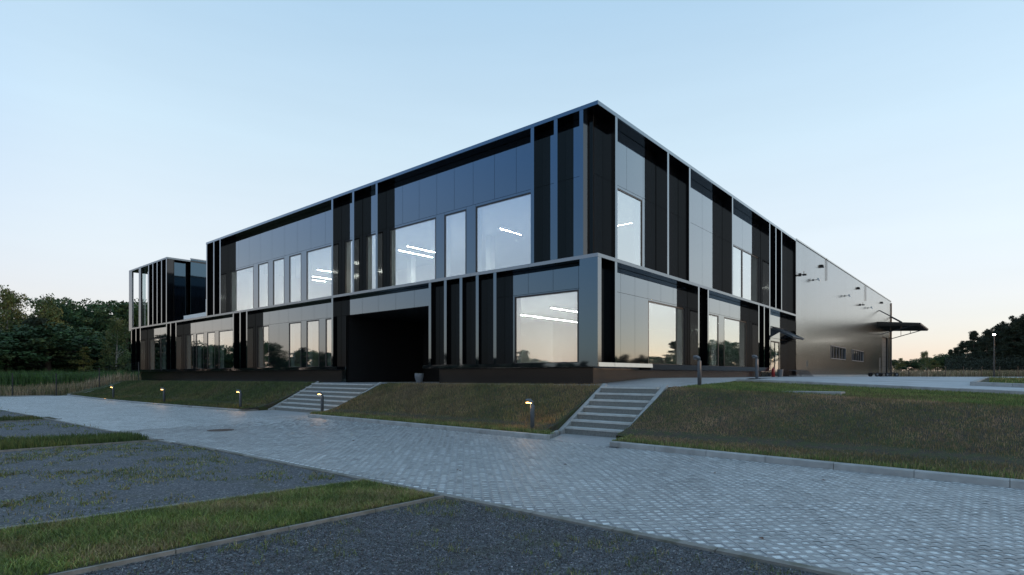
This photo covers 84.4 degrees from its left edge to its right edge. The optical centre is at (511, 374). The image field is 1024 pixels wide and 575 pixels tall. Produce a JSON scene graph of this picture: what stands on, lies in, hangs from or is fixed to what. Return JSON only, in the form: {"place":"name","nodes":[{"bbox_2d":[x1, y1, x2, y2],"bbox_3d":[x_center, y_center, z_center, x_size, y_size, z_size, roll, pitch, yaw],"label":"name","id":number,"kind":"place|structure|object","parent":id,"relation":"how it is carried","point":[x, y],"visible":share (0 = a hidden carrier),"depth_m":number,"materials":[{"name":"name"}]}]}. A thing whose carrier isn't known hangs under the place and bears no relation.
{"place":"outdoors","nodes":[
{"label":"outdoors","id":0,"kind":"place"},
{"bbox_2d":[0,371,140,395],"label":"meadow grass","id":1,"kind":"structure","parent":0,"point":[63,389],"depth_m":43.26,"materials":[{"name":"green plant"}]},
{"bbox_2d":[0,411,820,574],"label":"parking area","id":2,"kind":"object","parent":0,"point":[139,495],"visible":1,"depth_m":5.97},
{"bbox_2d":[0,409,97,438],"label":"weeds","id":3,"kind":"object","parent":2,"relation":"on","point":[5,426],"visible":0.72,"depth_m":16.49,"materials":[{"name":"green plant"}]},
{"bbox_2d":[0,440,336,525],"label":"weeds","id":4,"kind":"object","parent":2,"relation":"on","point":[128,473],"visible":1,"depth_m":8.62,"materials":[{"name":"green plant"}]},
{"bbox_2d":[0,417,433,574],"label":"grass strip","id":5,"kind":"object","parent":2,"relation":"on","point":[101,562],"depth_m":5.19,"materials":[{"name":"plant"}]},
{"bbox_2d":[0,415,42,420],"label":"grass","id":6,"kind":"structure","parent":5,"relation":"on","point":[11,418],"depth_m":18.82,"materials":[{"name":"green plant"}]},
{"bbox_2d":[0,430,148,449],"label":"grass","id":7,"kind":"structure","parent":5,"relation":"on","point":[32,441],"depth_m":12.34,"materials":[{"name":"green plant"}]},
{"bbox_2d":[0,478,433,574],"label":"grass","id":8,"kind":"structure","parent":5,"relation":"on","point":[328,495],"depth_m":5.59,"materials":[{"name":"green plant"}]},
{"bbox_2d":[0,416,443,574],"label":"bay edging","id":9,"kind":"object","parent":2,"relation":"on","point":[176,551],"visible":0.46,"depth_m":5.51,"materials":[{"name":"concrete"}]},
{"bbox_2d":[80,498,818,574],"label":"gravel","id":10,"kind":"structure","parent":2,"relation":"on","point":[403,545],"depth_m":4.83,"materials":[{"name":"stone"}]},
{"bbox_2d":[127,498,800,574],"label":"weeds","id":11,"kind":"object","parent":2,"relation":"on","point":[408,508],"visible":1,"depth_m":4.97,"materials":[{"name":"green plant"}]},
{"bbox_2d":[241,410,616,447],"bbox_3d":[-4.131,1.504,17.950,17.900,0.001,1.800,0,0,40],"label":"kerb","id":12,"kind":"object","parent":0,"point":[591,440],"visible":0.8,"depth_m":13.53,"materials":[{"name":"concrete"}]},
{"bbox_2d":[214,381,686,386],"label":"walkway","id":13,"kind":"structure","parent":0,"point":[481,383],"depth_m":19.23,"materials":[{"name":"concrete"}]},
{"bbox_2d":[414,373,423,382],"bbox_3d":[-3.995,0.148,24.312,0.400,0.445,0.394,0,0,40],"label":"planter pot","id":14,"kind":"object","parent":13,"relation":"on","point":[419,377],"visible":0.85,"depth_m":24.17,"materials":[{"name":"concrete"}]},
{"bbox_2d":[599,378,748,384],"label":"ramp path","id":15,"kind":"structure","parent":13,"relation":"on","point":[668,381],"depth_m":19.41,"materials":[{"name":"concrete"}]},
{"bbox_2d":[3,378,959,444],"bbox_3d":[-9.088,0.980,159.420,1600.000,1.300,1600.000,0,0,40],"label":"ground","id":16,"kind":"structure","parent":0,"point":[87,389],"depth_m":42.32,"materials":[{"name":"soil"}]},
{"bbox_2d":[0,343,21,359],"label":"oak tree","id":17,"kind":"object","parent":16,"relation":"on","point":[6,355],"visible":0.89,"depth_m":61.99,"materials":[{"name":"green plant"}]},
{"bbox_2d":[0,285,33,332],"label":"birch tree","id":18,"kind":"object","parent":16,"relation":"on","point":[10,301],"visible":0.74,"depth_m":75.99,"materials":[{"name":"green plant"}]},
{"bbox_2d":[0,328,57,373],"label":"oak tree","id":19,"kind":"object","parent":16,"relation":"on","point":[3,338],"visible":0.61,"depth_m":64.54,"materials":[{"name":"green plant"}]},
{"bbox_2d":[2,316,57,372],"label":"pine tree","id":20,"kind":"object","parent":16,"relation":"on","point":[33,320],"visible":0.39,"depth_m":66.99,"materials":[{"name":"green plant"}]},
{"bbox_2d":[6,373,56,395],"bbox_3d":[-40.701,0.805,31.679,0.070,1.850,24.061,0,0,40],"label":"wire fence","id":21,"kind":"object","parent":16,"relation":"on","point":[40,389],"visible":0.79,"depth_m":39.42,"materials":[{"name":"metal"}]},
{"bbox_2d":[7,293,71,343],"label":"birch tree","id":22,"kind":"object","parent":16,"relation":"on","point":[51,314],"visible":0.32,"depth_m":77.96,"materials":[{"name":"green plant"}]},
{"bbox_2d":[27,296,86,315],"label":"oak tree","id":23,"kind":"object","parent":16,"relation":"on","point":[31,300],"visible":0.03,"depth_m":87.81,"materials":[{"name":"green plant"}]},
{"bbox_2d":[0,322,127,371],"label":"oak tree","id":24,"kind":"object","parent":16,"relation":"on","point":[67,337],"visible":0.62,"depth_m":66.83,"materials":[{"name":"green plant"}]},
{"bbox_2d":[0,361,130,372],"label":"undergrowth","id":25,"kind":"object","parent":16,"relation":"on","point":[95,368],"visible":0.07,"depth_m":69.37,"materials":[{"name":"green plant"}]},
{"bbox_2d":[38,338,99,372],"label":"oak tree","id":26,"kind":"object","parent":16,"relation":"on","point":[55,364],"visible":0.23,"depth_m":69.22,"materials":[{"name":"green plant"}]},
{"bbox_2d":[0,367,139,387],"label":"tall grass","id":27,"kind":"structure","parent":16,"relation":"on","point":[24,378],"depth_m":56.33,"materials":[{"name":"green plant"}]},
{"bbox_2d":[40,297,106,334],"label":"oak tree","id":28,"kind":"object","parent":16,"relation":"on","point":[65,304],"visible":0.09,"depth_m":84.95,"materials":[{"name":"green plant"}]},
{"bbox_2d":[45,306,108,331],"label":"oak tree","id":29,"kind":"object","parent":16,"relation":"on","point":[86,319],"visible":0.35,"depth_m":82.80,"materials":[{"name":"green plant"}]},
{"bbox_2d":[67,347,95,372],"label":"young tree","id":30,"kind":"object","parent":16,"relation":"on","point":[83,355],"visible":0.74,"depth_m":67.72,"materials":[{"name":"green plant"}]},
{"bbox_2d":[61,337,115,366],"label":"pine tree","id":31,"kind":"object","parent":16,"relation":"on","point":[84,344],"visible":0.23,"depth_m":71.93,"materials":[{"name":"green plant"}]},
{"bbox_2d":[61,298,116,333],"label":"oak tree","id":32,"kind":"object","parent":16,"relation":"on","point":[90,305],"visible":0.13,"depth_m":87.27,"materials":[{"name":"green plant"}]},
{"bbox_2d":[68,353,114,371],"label":"oak tree","id":33,"kind":"object","parent":16,"relation":"on","point":[92,358],"visible":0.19,"depth_m":71.11,"materials":[{"name":"green plant"}]},
{"bbox_2d":[66,325,130,362],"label":"oak tree","id":34,"kind":"object","parent":16,"relation":"on","point":[90,333],"visible":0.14,"depth_m":75.26,"materials":[{"name":"green plant"}]},
{"bbox_2d":[59,362,138,393],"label":"wire fence","id":35,"kind":"object","parent":16,"relation":"on","point":[107,376],"visible":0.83,"depth_m":42.85,"materials":[{"name":"metal"}]},
{"bbox_2d":[77,303,135,351],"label":"oak tree","id":36,"kind":"object","parent":16,"relation":"on","point":[105,317],"visible":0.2,"depth_m":83.67,"materials":[{"name":"green plant"}]},
{"bbox_2d":[92,352,130,372],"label":"oak tree","id":37,"kind":"object","parent":16,"relation":"on","point":[108,362],"visible":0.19,"depth_m":69.94,"materials":[{"name":"green plant"}]},
{"bbox_2d":[97,316,130,371],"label":"birch tree","id":38,"kind":"object","parent":16,"relation":"on","point":[118,324],"visible":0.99,"depth_m":69.66,"materials":[{"name":"green plant"}]},
{"bbox_2d":[91,301,147,352],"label":"oak tree","id":39,"kind":"object","parent":16,"relation":"on","point":[125,305],"visible":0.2,"depth_m":83.14,"materials":[{"name":"green plant"}]},
{"bbox_2d":[106,298,147,351],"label":"oak tree","id":40,"kind":"object","parent":16,"relation":"on","point":[117,316],"visible":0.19,"depth_m":83.63,"materials":[{"name":"green plant"}]},
{"bbox_2d":[270,381,381,412],"bbox_3d":[-7.784,1.000,23.389,4.760,1.400,2.240,0,0,40],"label":"outdoor stairs","id":41,"kind":"structure","parent":16,"relation":"on","point":[307,399],"depth_m":23.34,"materials":[{"name":"concrete"}]},
{"bbox_2d":[129,100,795,386],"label":"office building","id":42,"kind":"structure","parent":16,"relation":"on","point":[596,242],"depth_m":24.88,"materials":[{"name":"black glass"}]},
{"bbox_2d":[149,338,159,369],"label":"window","id":43,"kind":"structure","parent":42,"relation":"in","point":[154,344],"depth_m":46.31,"materials":[{"name":"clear glass"}]},
{"bbox_2d":[161,337,165,368],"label":"window","id":44,"kind":"structure","parent":42,"relation":"in","point":[163,340],"depth_m":45.01,"materials":[{"name":"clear glass"}]},
{"bbox_2d":[186,334,192,368],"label":"window","id":45,"kind":"structure","parent":42,"relation":"in","point":[189,338],"depth_m":41.63,"materials":[{"name":"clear glass"}]},
{"bbox_2d":[196,333,203,368],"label":"window","id":46,"kind":"structure","parent":42,"relation":"in","point":[199,337],"depth_m":40.35,"materials":[{"name":"clear glass"}]},
{"bbox_2d":[207,332,214,368],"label":"window","id":47,"kind":"structure","parent":42,"relation":"in","point":[210,335],"depth_m":39.14,"materials":[{"name":"clear glass"}]},
{"bbox_2d":[219,330,232,367],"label":"window","id":48,"kind":"structure","parent":42,"relation":"in","point":[225,337],"depth_m":37.61,"materials":[{"name":"clear glass"}]},
{"bbox_2d":[230,266,253,311],"bbox_3d":[-17.284,-5.387,36.180,3.280,2.766,0.090,0,0,40],"label":"window","id":49,"kind":"structure","parent":42,"relation":"in","point":[241,280],"depth_m":36.10,"materials":[{"name":"clear glass"}]},
{"bbox_2d":[258,262,267,306],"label":"window","id":50,"kind":"structure","parent":42,"relation":"in","point":[262,268],"depth_m":34.31,"materials":[{"name":"clear glass"}]},
{"bbox_2d":[257,325,268,367],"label":"window","id":51,"kind":"structure","parent":42,"relation":"in","point":[262,331],"depth_m":34.31,"materials":[{"name":"clear glass"}]},
{"bbox_2d":[273,258,283,304],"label":"window","id":52,"kind":"structure","parent":42,"relation":"in","point":[278,265],"depth_m":33.12,"materials":[{"name":"clear glass"}]},
{"bbox_2d":[289,253,300,301],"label":"window","id":53,"kind":"structure","parent":42,"relation":"in","point":[294,260],"depth_m":31.88,"materials":[{"name":"clear glass"}]},
{"bbox_2d":[289,322,300,366],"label":"window","id":54,"kind":"structure","parent":42,"relation":"in","point":[294,328],"depth_m":31.88,"materials":[{"name":"clear glass"}]},
{"bbox_2d":[306,320,318,366],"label":"window","id":55,"kind":"structure","parent":42,"relation":"in","point":[312,327],"depth_m":30.72,"materials":[{"name":"clear glass"}]},
{"bbox_2d":[306,245,330,299],"bbox_3d":[-10.063,-5.387,30.083,3.180,2.766,0.090,0,0,40],"label":"window","id":56,"kind":"structure","parent":42,"relation":"in","point":[318,261],"depth_m":30.34,"materials":[{"name":"clear glass"}]},
{"bbox_2d":[326,318,330,366],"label":"window","id":57,"kind":"structure","parent":42,"relation":"in","point":[328,321],"depth_m":29.71,"materials":[{"name":"clear glass"}]},
{"bbox_2d":[344,240,351,293],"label":"window","id":58,"kind":"structure","parent":42,"relation":"in","point":[347,244],"depth_m":28.53,"materials":[{"name":"clear glass"}]},
{"bbox_2d":[366,233,375,289],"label":"window","id":59,"kind":"structure","parent":42,"relation":"in","point":[370,239],"depth_m":27.29,"materials":[{"name":"clear glass"}]},
{"bbox_2d":[390,217,435,285],"bbox_3d":[-4.462,-5.387,25.355,3.200,2.766,0.090,0,0,40],"label":"window","id":60,"kind":"structure","parent":42,"relation":"in","point":[412,246],"depth_m":25.28,"materials":[{"name":"clear glass"}]},
{"bbox_2d":[444,209,465,276],"bbox_3d":[-2.342,-5.387,23.565,1.310,2.766,0.090,0,0,40],"label":"window","id":61,"kind":"structure","parent":42,"relation":"in","point":[454,223],"depth_m":23.55,"materials":[{"name":"clear glass"}]},
{"bbox_2d":[476,192,530,271],"bbox_3d":[-0.237,-5.387,21.787,3.140,2.766,0.090,0,0,40],"label":"window","id":62,"kind":"structure","parent":42,"relation":"in","point":[503,227],"depth_m":21.81,"materials":[{"name":"clear glass"}]},
{"bbox_2d":[515,290,578,363],"bbox_3d":[1.234,-1.682,20.546,2.890,2.536,0.090,0,0,40],"label":"window","id":63,"kind":"structure","parent":42,"relation":"in","point":[547,324],"depth_m":20.48,"materials":[{"name":"clear glass"}]},
{"bbox_2d":[618,188,641,265],"bbox_3d":[4.150,-5.387,20.930,0.090,2.766,2.720,0,0,40],"label":"window","id":64,"kind":"structure","parent":42,"relation":"in","point":[629,206],"depth_m":21.21,"materials":[{"name":"clear glass"}]},
{"bbox_2d":[648,301,684,364],"bbox_3d":[6.485,-1.672,23.696,0.090,2.516,3.520,0,0,40],"label":"window","id":65,"kind":"structure","parent":42,"relation":"in","point":[666,323],"depth_m":23.57,"materials":[{"name":"clear glass"}]},
{"bbox_2d":[709,314,718,365],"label":"window","id":66,"kind":"structure","parent":42,"relation":"in","point":[713,319],"depth_m":27.68,"materials":[{"name":"clear glass"}]},
{"bbox_2d":[724,317,745,366],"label":"window","id":67,"kind":"structure","parent":42,"relation":"in","point":[734,330],"depth_m":29.97,"materials":[{"name":"clear glass"}]},
{"bbox_2d":[733,245,741,296],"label":"window","id":68,"kind":"structure","parent":42,"relation":"in","point":[737,252],"depth_m":30.32,"materials":[{"name":"clear glass"}]},
{"bbox_2d":[742,250,758,302],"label":"window","id":69,"kind":"structure","parent":42,"relation":"in","point":[750,263],"depth_m":31.98,"materials":[{"name":"clear glass"}]},
{"bbox_2d":[771,341,778,376],"bbox_3d":[16.467,-0.995,35.672,0.432,2.250,1.960,0,0,40],"label":"door","id":70,"kind":"structure","parent":42,"relation":"in","point":[774,345],"depth_m":35.73,"materials":[{"name":"clear glass"}]},
{"bbox_2d":[771,326,803,339],"bbox_3d":[17.339,-2.595,35.486,1.273,0.809,2.759,0,0,40],"label":"door awning","id":71,"kind":"object","parent":42,"relation":"attached to","point":[787,333],"depth_m":35.16,"materials":[{"name":"paint"}]},
{"bbox_2d":[0,395,1023,488],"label":"kerb","id":72,"kind":"structure","parent":16,"relation":"on","point":[958,478],"depth_m":10.01,"materials":[{"name":"concrete"}]},
{"bbox_2d":[559,383,667,437],"bbox_3d":[2.623,0.975,14.603,1.960,1.450,2.240,0,0,40],"label":"outdoor stairs","id":73,"kind":"structure","parent":16,"relation":"on","point":[604,410],"depth_m":14.53,"materials":[{"name":"concrete"}]},
{"bbox_2d":[892,358,905,370],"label":"young tree","id":74,"kind":"object","parent":16,"relation":"on","point":[899,364],"visible":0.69,"depth_m":150.04,"materials":[{"name":"green plant"}]},
{"bbox_2d":[910,358,931,370],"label":"oak tree","id":75,"kind":"object","parent":16,"relation":"on","point":[917,360],"visible":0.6,"depth_m":198.39,"materials":[{"name":"green plant"}]},
{"bbox_2d":[919,350,934,370],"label":"birch tree","id":76,"kind":"object","parent":16,"relation":"on","point":[924,354],"visible":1,"depth_m":189.81,"materials":[{"name":"green plant"}]},
{"bbox_2d":[892,367,1023,376],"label":"wire fence","id":77,"kind":"object","parent":16,"relation":"on","point":[963,371],"visible":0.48,"depth_m":82.00,"materials":[{"name":"metal"}]},
{"bbox_2d":[956,340,967,357],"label":"pine tree","id":78,"kind":"object","parent":16,"relation":"on","point":[961,346],"visible":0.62,"depth_m":144.96,"materials":[{"name":"green plant"}]},
{"bbox_2d":[962,331,983,357],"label":"pine tree","id":79,"kind":"object","parent":16,"relation":"on","point":[973,335],"visible":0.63,"depth_m":139.70,"materials":[{"name":"green plant"}]},
{"bbox_2d":[969,329,991,358],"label":"pine tree","id":80,"kind":"object","parent":16,"relation":"on","point":[986,333],"visible":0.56,"depth_m":134.91,"materials":[{"name":"green plant"}]},
{"bbox_2d":[945,353,1023,370],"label":"undergrowth","id":81,"kind":"object","parent":16,"relation":"on","point":[976,365],"visible":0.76,"depth_m":123.29,"materials":[{"name":"green plant"}]},
{"bbox_2d":[981,348,1006,370],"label":"pine tree","id":82,"kind":"object","parent":16,"relation":"on","point":[997,351],"visible":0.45,"depth_m":129.37,"materials":[{"name":"green plant"}]},
{"bbox_2d":[993,334,995,376],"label":"street lamp","id":83,"kind":"object","parent":16,"relation":"on","point":[994,356],"visible":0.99,"depth_m":77.94,"materials":[{"name":"metal"}]},
{"bbox_2d":[980,324,1012,358],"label":"pine tree","id":84,"kind":"object","parent":16,"relation":"on","point":[993,331],"visible":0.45,"depth_m":132.06,"materials":[{"name":"green plant"}]},
{"bbox_2d":[990,321,1015,363],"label":"pine tree","id":85,"kind":"object","parent":16,"relation":"on","point":[1003,324],"visible":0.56,"depth_m":129.99,"materials":[{"name":"green plant"}]},
{"bbox_2d":[995,347,1020,368],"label":"pine tree","id":86,"kind":"object","parent":16,"relation":"on","point":[1005,352],"visible":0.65,"depth_m":127.28,"materials":[{"name":"green plant"}]},
{"bbox_2d":[998,315,1021,361],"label":"pine tree","id":87,"kind":"object","parent":16,"relation":"on","point":[1007,339],"visible":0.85,"depth_m":127.86,"materials":[{"name":"green plant"}]},
{"bbox_2d":[1008,313,1023,366],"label":"pine tree","id":88,"kind":"object","parent":16,"relation":"on","point":[1020,320],"visible":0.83,"depth_m":126.17,"materials":[{"name":"green plant"}]},
{"bbox_2d":[0,396,1023,574],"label":"road","id":89,"kind":"structure","parent":0,"point":[833,522],"depth_m":7.44,"materials":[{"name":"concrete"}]},
{"bbox_2d":[205,429,236,431],"bbox_3d":[-7.837,1.518,15.188,0.800,0.064,0.800,0,0,40],"label":"manhole cover","id":90,"kind":"object","parent":89,"relation":"on","point":[219,430],"visible":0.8,"depth_m":15.04,"materials":[{"name":"metal"}]},
{"bbox_2d":[0,0,1023,370],"label":"sky","id":91,"kind":"structure","parent":0,"point":[885,138],"materials":[{"name":"blue"}]},
{"bbox_2d":[78,382,1023,479],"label":"grass bank","id":92,"kind":"structure","parent":0,"point":[904,450],"depth_m":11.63,"materials":[{"name":"plant"}]},
{"bbox_2d":[71,380,322,408],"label":"grass","id":93,"kind":"structure","parent":92,"relation":"on","point":[129,389],"depth_m":30.20,"materials":[{"name":"green plant"}]},
{"bbox_2d":[317,391,323,411],"bbox_3d":[-6.916,1.050,20.409,0.224,0.891,0.110,0,0,0],"label":"bollard light","id":94,"kind":"object","parent":92,"relation":"on","point":[322,400],"visible":0.91,"depth_m":20.36,"materials":[{"name":"grey paint"}]},
{"bbox_2d":[311,382,601,431],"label":"grass","id":95,"kind":"structure","parent":92,"relation":"on","point":[395,385],"depth_m":17.71,"materials":[{"name":"green plant"}]},
{"bbox_2d":[526,399,533,427],"bbox_3d":[0.454,1.048,14.226,0.224,0.891,0.110,0,0,0],"label":"bollard light","id":96,"kind":"object","parent":92,"relation":"on","point":[530,401],"visible":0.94,"depth_m":14.18,"materials":[{"name":"grey paint"}]},
{"bbox_2d":[681,380,1023,406],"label":"lawn","id":97,"kind":"structure","parent":0,"point":[886,398],"depth_m":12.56,"materials":[{"name":"plant"}]},
{"bbox_2d":[693,355,701,384],"bbox_3d":[5.172,-0.045,15.752,0.224,0.991,0.110,0,0,0],"label":"bollard light","id":98,"kind":"object","parent":97,"relation":"on","point":[699,371],"visible":0.92,"depth_m":15.72,"materials":[{"name":"grey paint"}]},
{"bbox_2d":[782,391,844,395],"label":"cover slab","id":99,"kind":"structure","parent":97,"relation":"on","point":[833,393],"depth_m":13.21,"materials":[{"name":"concrete"}]},
{"bbox_2d":[718,376,1023,390],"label":"yard","id":100,"kind":"structure","parent":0,"point":[953,382],"depth_m":20.20,"materials":[{"name":"concrete"}]},
{"bbox_2d":[752,355,758,378],"bbox_3d":[8.563,-0.205,19.878,0.224,0.991,0.110,0,0,0],"label":"bollard light","id":101,"kind":"object","parent":100,"relation":"on","point":[756,367],"visible":0.91,"depth_m":19.84,"materials":[{"name":"grey paint"}]},
{"bbox_2d":[789,370,813,376],"bbox_3d":[18.629,-0.088,36.383,0.748,0.425,3.465,0,0,40],"label":"bicycle rack","id":102,"kind":"object","parent":100,"relation":"on","point":[804,374],"visible":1,"depth_m":36.23,"materials":[{"name":"metal"}]},
{"bbox_2d":[786,238,928,376],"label":"production hall","id":103,"kind":"structure","parent":100,"relation":"on","point":[840,331],"depth_m":48.21,"materials":[{"name":"metal"}]},
{"bbox_2d":[831,345,845,359],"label":"window","id":104,"kind":"structure","parent":103,"relation":"in","point":[837,352],"depth_m":48.61,"materials":[{"name":"grey glass"}]},
{"bbox_2d":[852,349,863,361],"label":"window","id":105,"kind":"structure","parent":103,"relation":"in","point":[857,355],"depth_m":55.63,"materials":[{"name":"grey glass"}]},
{"bbox_2d":[882,337,885,375],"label":"loading door","id":106,"kind":"structure","parent":103,"relation":"in","point":[883,339],"depth_m":70.21,"materials":[{"name":"paint"}]},
{"bbox_2d":[736,377,1023,394],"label":"yard kerb","id":107,"kind":"structure","parent":100,"relation":"on","point":[977,382],"depth_m":16.35,"materials":[{"name":"concrete"}]},
{"bbox_2d":[868,370,898,376],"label":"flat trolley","id":108,"kind":"object","parent":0,"point":[881,374],"visible":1,"depth_m":44.59,"materials":[{"name":"metal"}]},
{"bbox_2d":[891,369,1023,376],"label":"meadow grass","id":109,"kind":"structure","parent":0,"point":[958,374],"depth_m":83.80,"materials":[{"name":"plant"}]},
{"bbox_2d":[989,376,1023,382],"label":"grass","id":110,"kind":"structure","parent":0,"point":[999,379],"depth_m":18.84,"materials":[{"name":"green plant"}]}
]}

